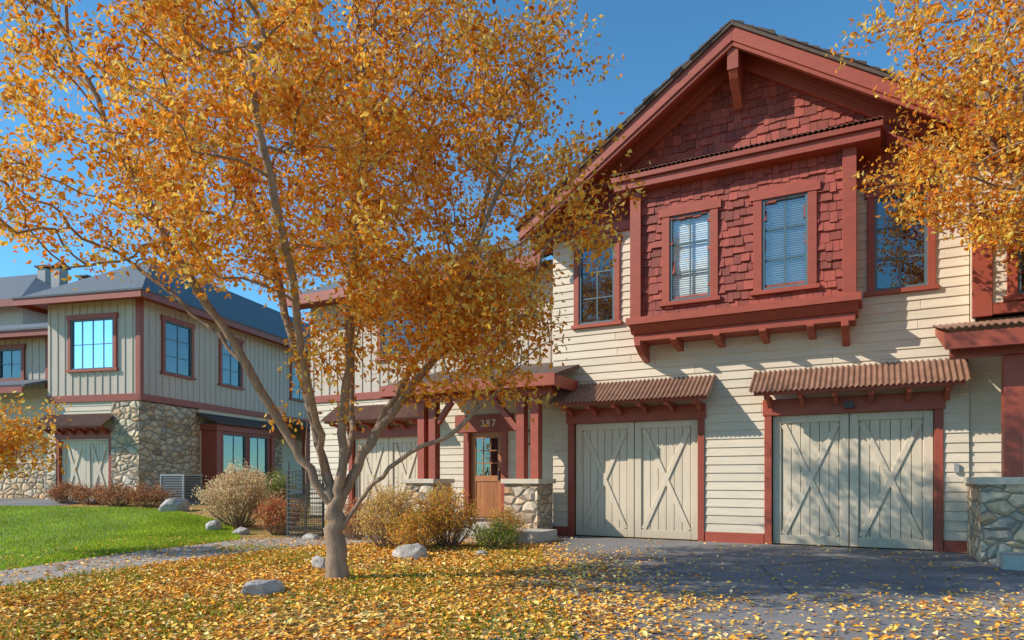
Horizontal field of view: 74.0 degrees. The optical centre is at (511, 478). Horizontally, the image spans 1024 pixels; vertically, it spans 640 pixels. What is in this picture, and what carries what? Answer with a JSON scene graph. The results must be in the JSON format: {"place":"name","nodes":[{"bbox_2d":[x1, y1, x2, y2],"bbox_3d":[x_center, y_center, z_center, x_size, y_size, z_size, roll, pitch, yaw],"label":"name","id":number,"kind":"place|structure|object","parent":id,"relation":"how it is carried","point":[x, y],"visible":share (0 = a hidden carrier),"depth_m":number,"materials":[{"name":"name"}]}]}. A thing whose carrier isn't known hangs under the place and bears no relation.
{"place":"outdoors","nodes":[
{"label":"outdoors","id":0,"kind":"place"},
{"bbox_2d":[0,499,98,505],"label":"side driveway","id":1,"kind":"structure","parent":0,"point":[27,502],"depth_m":21.35,"materials":[{"name":"concrete"}]},
{"bbox_2d":[0,505,240,569],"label":"lawn","id":2,"kind":"structure","parent":0,"point":[62,523],"depth_m":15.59,"materials":[{"name":"green plant"}]},
{"bbox_2d":[0,391,76,479],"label":"maple tree","id":3,"kind":"object","parent":2,"relation":"on","point":[14,432],"visible":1,"depth_m":11.02,"materials":[{"name":"orange plant"}]},
{"bbox_2d":[159,498,189,511],"bbox_3d":[-9.423,0.838,18.938,0.680,0.585,0.819,0,0,41],"label":"boulder","id":4,"kind":"object","parent":2,"relation":"on","point":[171,504],"visible":0.74,"depth_m":18.70,"materials":[{"name":"grey stone"}]},
{"bbox_2d":[205,520,222,529],"bbox_3d":[-6.698,1.096,15.283,0.357,0.333,0.415,0,0,-16],"label":"boulder","id":5,"kind":"object","parent":2,"relation":"on","point":[214,525],"visible":0.59,"depth_m":15.15,"materials":[{"name":"grey stone"}]},
{"bbox_2d":[233,527,249,534],"bbox_3d":[-5.912,1.180,14.793,0.402,0.263,0.288,0,0,16],"label":"boulder","id":6,"kind":"object","parent":2,"relation":"on","point":[242,531],"visible":0.72,"depth_m":14.72,"materials":[{"name":"grey stone"}]},
{"bbox_2d":[0,535,477,586],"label":"garden path","id":7,"kind":"structure","parent":0,"point":[79,567],"depth_m":10.66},
{"bbox_2d":[286,415,324,537],"bbox_3d":[-4.370,-0.101,14.400,0.774,2.701,0.774,0,0,0],"label":"wire tree guard","id":8,"kind":"object","parent":7,"relation":"on","point":[306,502],"visible":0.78,"depth_m":14.38,"materials":[{"name":"metal"}]},
{"bbox_2d":[0,494,926,639],"bbox_3d":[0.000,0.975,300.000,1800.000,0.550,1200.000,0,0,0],"label":"ground","id":9,"kind":"structure","parent":0,"point":[256,530],"depth_m":6.79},
{"bbox_2d":[42,478,79,503],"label":"barberry shrub","id":10,"kind":"object","parent":9,"relation":"on","point":[55,493],"visible":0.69,"depth_m":21.02,"materials":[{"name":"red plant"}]},
{"bbox_2d":[66,479,111,504],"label":"barberry shrub","id":11,"kind":"object","parent":9,"relation":"on","point":[84,493],"visible":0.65,"depth_m":20.69,"materials":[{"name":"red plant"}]},
{"bbox_2d":[91,480,134,506],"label":"barberry shrub","id":12,"kind":"object","parent":9,"relation":"on","point":[104,496],"visible":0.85,"depth_m":20.14,"materials":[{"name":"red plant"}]},
{"bbox_2d":[123,482,177,506],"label":"barberry shrub","id":13,"kind":"object","parent":9,"relation":"on","point":[149,496],"visible":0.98,"depth_m":19.85,"materials":[{"name":"brown plant"}]},
{"bbox_2d":[0,261,310,500],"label":"townhouse","id":14,"kind":"structure","parent":9,"relation":"on","point":[152,385],"depth_m":23.53,"materials":[{"name":"beige wood"}]},
{"bbox_2d":[62,440,107,499],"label":"garage doors","id":15,"kind":"structure","parent":14,"relation":"in","point":[90,458],"depth_m":22.59,"materials":[{"name":"beige wood"}]},
{"bbox_2d":[0,318,308,472],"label":"window frames","id":16,"kind":"structure","parent":14,"relation":"in","point":[189,360],"depth_m":24.23,"materials":[{"name":"red wood"}]},
{"bbox_2d":[160,474,202,503],"bbox_3d":[-10.151,0.331,20.898,0.840,0.920,0.845,0,0,14],"label":"air conditioner unit","id":17,"kind":"object","parent":9,"relation":"on","point":[183,485],"visible":0.79,"depth_m":20.56,"materials":[{"name":"metal"}]},
{"bbox_2d":[205,467,237,500],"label":"barberry shrub","id":18,"kind":"object","parent":9,"relation":"on","point":[215,482],"visible":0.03,"depth_m":20.24,"materials":[{"name":"beige plant"}]},
{"bbox_2d":[191,458,286,527],"bbox_3d":[-6.516,0.328,16.229,2.128,1.749,1.989,0,0,0],"label":"ornamental shrub","id":19,"kind":"object","parent":9,"relation":"on","point":[240,496],"visible":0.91,"depth_m":15.91,"materials":[{"name":"beige plant"}]},
{"bbox_2d":[236,472,269,509],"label":"barberry shrub","id":20,"kind":"object","parent":9,"relation":"on","point":[253,483],"visible":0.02,"depth_m":19.08,"materials":[{"name":"beige plant"}]},
{"bbox_2d":[241,579,284,597],"bbox_3d":[-2.675,1.208,7.311,0.442,0.252,0.362,0,0,-14],"label":"boulder","id":21,"kind":"object","parent":9,"relation":"on","point":[258,587],"visible":0.67,"depth_m":7.17,"materials":[{"name":"grey stone"}]},
{"bbox_2d":[248,488,303,534],"bbox_3d":[-5.083,0.745,14.999,1.222,1.072,1.166,0,0,0],"label":"barberry shrub","id":22,"kind":"object","parent":9,"relation":"on","point":[279,516],"visible":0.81,"depth_m":14.79,"materials":[{"name":"red plant"}]},
{"bbox_2d":[262,468,299,500],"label":"barberry shrub","id":23,"kind":"object","parent":9,"relation":"on","point":[277,482],"visible":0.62,"depth_m":21.91,"materials":[{"name":"green plant"}]},
{"bbox_2d":[0,543,577,639],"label":"front grass","id":24,"kind":"structure","parent":9,"relation":"on","point":[174,619],"depth_m":6.87,"materials":[{"name":"plant"}]},
{"bbox_2d":[302,533,318,539],"bbox_3d":[-4.096,1.216,13.923,0.410,0.189,0.257,0,0,24],"label":"boulder","id":25,"kind":"object","parent":9,"relation":"on","point":[310,536],"visible":0.69,"depth_m":13.81,"materials":[{"name":"grey stone"}]},
{"bbox_2d":[311,555,324,569],"bbox_3d":[-2.634,1.210,9.385,0.251,0.296,0.208,0,0,31],"label":"boulder","id":26,"kind":"object","parent":9,"relation":"on","point":[317,561],"visible":0.47,"depth_m":9.31,"materials":[{"name":"grey stone"}]},
{"bbox_2d":[0,0,651,580],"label":"maple tree","id":27,"kind":"object","parent":9,"relation":"on","point":[454,312],"visible":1,"depth_m":7.58,"materials":[{"name":"orange plant"}]},
{"bbox_2d":[342,495,383,539],"bbox_3d":[-3.169,0.811,13.896,1.089,0.974,1.053,0,0,0],"label":"potentilla shrub","id":28,"kind":"object","parent":9,"relation":"on","point":[348,507],"visible":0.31,"depth_m":13.79,"materials":[{"name":"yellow plant"}]},
{"bbox_2d":[344,475,439,548],"bbox_3d":[-2.264,0.599,12.068,1.547,1.404,1.444,0,0,-31],"label":"spirea shrub","id":29,"kind":"object","parent":9,"relation":"on","point":[383,499],"visible":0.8,"depth_m":11.92,"materials":[{"name":"yellow plant"}]},
{"bbox_2d":[392,543,428,559],"bbox_3d":[-1.594,1.188,10.622,0.595,0.346,0.399,0,0,8],"label":"boulder","id":30,"kind":"object","parent":9,"relation":"on","point":[416,551],"visible":0.66,"depth_m":10.47,"materials":[{"name":"grey stone"}]},
{"bbox_2d":[380,503,445,548],"bbox_3d":[-1.698,0.860,11.624,1.098,0.868,0.986,0,0,0],"label":"spirea shrub","id":31,"kind":"object","parent":9,"relation":"on","point":[413,525],"visible":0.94,"depth_m":11.49,"materials":[{"name":"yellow plant"}]},
{"bbox_2d":[411,479,486,547],"bbox_3d":[-1.203,0.652,12.320,1.485,1.304,1.294,0,0,0],"label":"spirea shrub","id":32,"kind":"object","parent":9,"relation":"on","point":[445,514],"visible":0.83,"depth_m":12.16,"materials":[{"name":"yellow plant"}]},
{"bbox_2d":[476,550,486,554],"bbox_3d":[-0.498,1.229,11.007,0.192,0.129,0.277,0,0,-8],"label":"boulder","id":33,"kind":"object","parent":9,"relation":"on","point":[479,552],"visible":0.48,"depth_m":10.90,"materials":[{"name":"grey stone"}]},
{"bbox_2d":[469,517,524,550],"bbox_3d":[-0.261,0.962,11.906,1.005,0.665,0.868,0,0,0],"label":"potentilla shrub","id":34,"kind":"object","parent":9,"relation":"on","point":[486,539],"visible":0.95,"depth_m":11.81,"materials":[{"name":"green plant"}]},
{"bbox_2d":[481,500,531,542],"bbox_3d":[-0.109,0.861,12.933,0.969,0.891,0.834,0,0,0],"label":"potentilla shrub","id":35,"kind":"object","parent":9,"relation":"on","point":[508,518],"visible":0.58,"depth_m":12.84,"materials":[{"name":"beige plant"}]},
{"bbox_2d":[0,535,1023,639],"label":"fallen leaves","id":36,"kind":"object","parent":9,"relation":"on","point":[210,580],"visible":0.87,"depth_m":6.91,"materials":[{"name":"plant"}]},
{"bbox_2d":[286,19,1023,570],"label":"townhouse","id":37,"kind":"structure","parent":9,"relation":"on","point":[776,331],"depth_m":12.75,"materials":[{"name":"beige wood"}]},
{"bbox_2d":[471,432,500,517],"bbox_3d":[-0.617,-0.090,16.885,0.916,2.120,0.050,0,0,28],"label":"wood door","id":38,"kind":"structure","parent":37,"relation":"in","point":[487,489],"depth_m":16.90,"materials":[{"name":"brown wood"}]},
{"bbox_2d":[355,410,932,549],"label":"garage doors","id":39,"kind":"structure","parent":37,"relation":"in","point":[622,478],"depth_m":12.76,"materials":[{"name":"beige wood"}]},
{"bbox_2d":[381,190,1023,356],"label":"window frames","id":40,"kind":"structure","parent":37,"relation":"in","point":[791,197],"depth_m":12.39,"materials":[{"name":"red wood"}]},
{"bbox_2d":[825,0,1023,273],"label":"maple tree","id":41,"kind":"object","parent":9,"relation":"on","point":[983,69],"visible":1,"depth_m":9.11,"materials":[{"name":"orange plant"}]},
{"bbox_2d":[0,0,1023,323],"label":"sky","id":42,"kind":"structure","parent":0,"point":[654,38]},
{"bbox_2d":[476,535,1023,639],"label":"driveway","id":43,"kind":"structure","parent":0,"point":[936,583],"depth_m":7.75,"materials":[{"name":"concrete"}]}
]}

